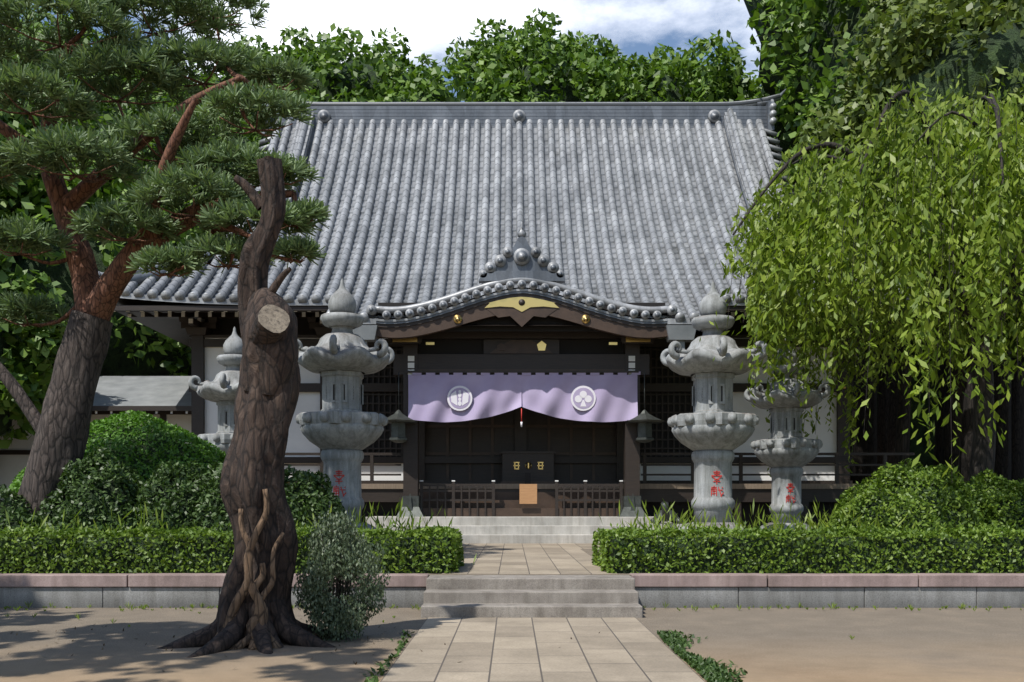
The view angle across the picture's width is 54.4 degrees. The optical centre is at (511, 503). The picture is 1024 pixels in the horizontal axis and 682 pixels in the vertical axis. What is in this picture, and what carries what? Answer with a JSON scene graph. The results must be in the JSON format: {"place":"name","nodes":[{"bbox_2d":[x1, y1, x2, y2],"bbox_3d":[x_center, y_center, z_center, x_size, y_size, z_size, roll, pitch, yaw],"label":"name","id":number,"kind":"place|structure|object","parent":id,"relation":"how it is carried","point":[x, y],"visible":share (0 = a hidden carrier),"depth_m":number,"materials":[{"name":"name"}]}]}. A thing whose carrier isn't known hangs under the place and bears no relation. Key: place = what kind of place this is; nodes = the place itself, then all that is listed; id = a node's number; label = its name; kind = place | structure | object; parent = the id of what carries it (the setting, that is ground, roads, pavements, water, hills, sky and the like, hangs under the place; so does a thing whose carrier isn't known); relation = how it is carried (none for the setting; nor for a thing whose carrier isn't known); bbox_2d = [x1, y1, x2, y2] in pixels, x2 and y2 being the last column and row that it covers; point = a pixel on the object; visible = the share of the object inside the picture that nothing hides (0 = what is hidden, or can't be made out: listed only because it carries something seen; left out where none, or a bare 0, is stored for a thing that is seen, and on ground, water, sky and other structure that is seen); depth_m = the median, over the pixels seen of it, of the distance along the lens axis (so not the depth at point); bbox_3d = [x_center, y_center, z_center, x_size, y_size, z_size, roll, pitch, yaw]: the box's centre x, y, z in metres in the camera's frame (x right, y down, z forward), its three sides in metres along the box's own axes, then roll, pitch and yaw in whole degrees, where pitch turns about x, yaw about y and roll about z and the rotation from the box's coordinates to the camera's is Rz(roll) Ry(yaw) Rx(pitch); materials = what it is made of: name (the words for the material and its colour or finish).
{"place":"outdoors","nodes":[
{"label":"outdoors","id":0,"kind":"place"},
{"bbox_2d":[20,0,760,101],"label":"sky","id":1,"kind":"structure","parent":0,"point":[678,21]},
{"bbox_2d":[185,0,689,83],"bbox_3d":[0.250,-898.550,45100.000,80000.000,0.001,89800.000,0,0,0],"label":"cloud","id":2,"kind":"structure","parent":0,"point":[422,25],"depth_m":1839.45,"materials":[{"name":"white"}]},
{"bbox_2d":[0,0,1023,495],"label":"forest","id":3,"kind":"object","parent":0,"point":[494,64],"depth_m":41.81,"materials":[{"name":"green plant"}]},
{"bbox_2d":[0,608,1023,681],"bbox_3d":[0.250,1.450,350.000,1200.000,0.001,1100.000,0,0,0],"label":"ground","id":4,"kind":"structure","parent":0,"point":[882,645],"depth_m":10.12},
{"bbox_2d":[156,156,356,657],"bbox_3d":[-2.614,-1.020,10.296,2.014,5.145,2.003,0,0,0],"label":"old trunk","id":5,"kind":"object","parent":4,"relation":"on","point":[255,611],"visible":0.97,"depth_m":10.16,"materials":[{"name":"brown plant"}]},
{"bbox_2d":[7,618,599,672],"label":"fallen leaves","id":6,"kind":"object","parent":4,"relation":"on","point":[163,671],"visible":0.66,"depth_m":10.26,"materials":[{"name":"brown plant"}]},
{"bbox_2d":[292,510,390,641],"bbox_3d":[-1.810,0.809,10.659,1.028,1.495,0.970,0,0,0],"label":"bush","id":7,"kind":"object","parent":4,"relation":"on","point":[314,583],"depth_m":10.46,"materials":[{"name":"green plant"}]},
{"bbox_2d":[0,573,1023,607],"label":"retaining wall","id":8,"kind":"structure","parent":4,"relation":"on","point":[654,590],"depth_m":13.88,"materials":[{"name":"stone"}]},
{"bbox_2d":[0,426,1023,572],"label":"shrub","id":9,"kind":"object","parent":4,"relation":"on","point":[614,551],"visible":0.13,"depth_m":14.33,"materials":[{"name":"green plant"}]},
{"bbox_2d":[4,601,1023,638],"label":"weeds","id":10,"kind":"object","parent":4,"relation":"on","point":[392,606],"visible":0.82,"depth_m":13.68,"materials":[{"name":"green plant"}]},
{"bbox_2d":[421,574,642,617],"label":"steps","id":11,"kind":"structure","parent":4,"relation":"on","point":[531,596],"depth_m":13.00,"materials":[{"name":"stone"}]},
{"bbox_2d":[361,629,747,681],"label":"plants","id":12,"kind":"object","parent":4,"relation":"on","point":[708,670],"visible":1,"depth_m":8.90,"materials":[{"name":"green plant"}]},
{"bbox_2d":[135,549,909,575],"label":"terrace","id":13,"kind":"structure","parent":0,"point":[589,552],"depth_m":14.09,"materials":[{"name":"grey stone"}]},
{"bbox_2d":[0,376,190,499],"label":"annex","id":14,"kind":"object","parent":13,"relation":"on","point":[166,398],"visible":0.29,"depth_m":31.00,"materials":[{"name":"grey tile"}]},
{"bbox_2d":[9,410,225,493],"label":"azalea dome","id":15,"kind":"structure","parent":13,"relation":"on","point":[148,421],"depth_m":19.58,"materials":[{"name":"green plant"}]},
{"bbox_2d":[0,0,332,518],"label":"pine","id":16,"kind":"object","parent":13,"relation":"on","point":[155,61],"depth_m":16.51,"materials":[{"name":"green plant"}]},
{"bbox_2d":[0,447,345,536],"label":"shrubs","id":17,"kind":"object","parent":13,"relation":"on","point":[140,491],"visible":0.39,"depth_m":16.56,"materials":[{"name":"green plant"}]},
{"bbox_2d":[188,326,241,461],"bbox_3d":[-7.050,-1.755,25.300,2.012,5.511,2.308,0,0,0],"label":"lantern","id":18,"kind":"object","parent":13,"relation":"on","point":[220,389],"visible":0.38,"depth_m":24.87,"materials":[{"name":"stone"}]},
{"bbox_2d":[295,278,394,536],"bbox_3d":[-3.750,-1.995,22.000,2.187,5.990,2.509,0,0,0],"label":"lantern","id":19,"kind":"object","parent":13,"relation":"on","point":[341,429],"visible":0.93,"depth_m":21.58,"materials":[{"name":"stone"}]},
{"bbox_2d":[4,495,914,563],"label":"grass tufts","id":20,"kind":"object","parent":13,"relation":"on","point":[684,523],"visible":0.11,"depth_m":17.75,"materials":[{"name":"green plant"}]},
{"bbox_2d":[0,0,1023,469],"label":"background trees","id":21,"kind":"object","parent":13,"relation":"on","point":[1006,50],"visible":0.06,"depth_m":35.50,"materials":[{"name":"green plant"}]},
{"bbox_2d":[792,0,1023,233],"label":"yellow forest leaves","id":22,"kind":"object","parent":21,"relation":"attached to","point":[910,47],"visible":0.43,"depth_m":27.18,"materials":[{"name":"green plant"}]},
{"bbox_2d":[0,525,1023,573],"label":"hedge leaves","id":23,"kind":"object","parent":13,"relation":"on","point":[602,560],"visible":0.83,"depth_m":14.27,"materials":[{"name":"green plant"}]},
{"bbox_2d":[0,520,1019,536],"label":"hedge sprigs","id":24,"kind":"object","parent":23,"relation":"on","point":[626,528],"visible":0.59,"depth_m":14.55,"materials":[{"name":"green plant"}]},
{"bbox_2d":[114,305,914,536],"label":"hall","id":25,"kind":"structure","parent":13,"relation":"on","point":[465,452],"depth_m":28.77,"materials":[{"name":"brown wood"}]},
{"bbox_2d":[98,89,917,323],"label":"roof","id":26,"kind":"structure","parent":25,"relation":"on","point":[630,202],"depth_m":31.72,"materials":[{"name":"tile"}]},
{"bbox_2d":[365,516,671,542],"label":"porch steps","id":27,"kind":"structure","parent":13,"relation":"on","point":[527,529],"depth_m":25.56,"materials":[{"name":"grey stone"}]},
{"bbox_2d":[353,222,695,516],"bbox_3d":[0.250,-3.442,27.000,9.800,7.564,3.600,0,0,0],"label":"porch","id":28,"kind":"object","parent":13,"relation":"on","point":[478,355],"visible":0.99,"depth_m":26.19,"materials":[{"name":"brown wood"}]},
{"bbox_2d":[647,502,683,531],"bbox_3d":[3.500,0.475,22.468,0.900,1.050,1.006,0,0,0],"label":"turtle statue","id":29,"kind":"object","parent":13,"relation":"on","point":[663,512],"visible":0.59,"depth_m":22.25,"materials":[{"name":"stone"}]},
{"bbox_2d":[660,282,767,536],"bbox_3d":[4.500,-1.995,22.300,2.187,5.990,2.509,0,0,0],"label":"lantern","id":30,"kind":"object","parent":13,"relation":"on","point":[713,431],"visible":0.9,"depth_m":21.88,"materials":[{"name":"stone"}]},
{"bbox_2d":[744,338,830,536],"bbox_3d":[7.000,-1.636,25.400,1.925,5.271,2.208,0,0,0],"label":"lantern","id":31,"kind":"object","parent":13,"relation":"on","point":[786,452],"visible":0.81,"depth_m":25.02,"materials":[{"name":"stone"}]},
{"bbox_2d":[699,60,1023,488],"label":"willow tree","id":32,"kind":"object","parent":13,"relation":"on","point":[792,276],"depth_m":19.22,"materials":[{"name":"green plant"}]},
{"bbox_2d":[828,458,1023,536],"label":"bushes","id":33,"kind":"object","parent":13,"relation":"on","point":[962,493],"visible":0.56,"depth_m":18.85,"materials":[{"name":"green plant"}]},
{"bbox_2d":[442,543,616,573],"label":"path","id":34,"kind":"structure","parent":0,"point":[532,558],"depth_m":17.77,"materials":[{"name":"beige stone"}]},
{"bbox_2d":[380,618,704,681],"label":"path","id":35,"kind":"structure","parent":0,"point":[529,650],"depth_m":9.60,"materials":[{"name":"beige stone"}]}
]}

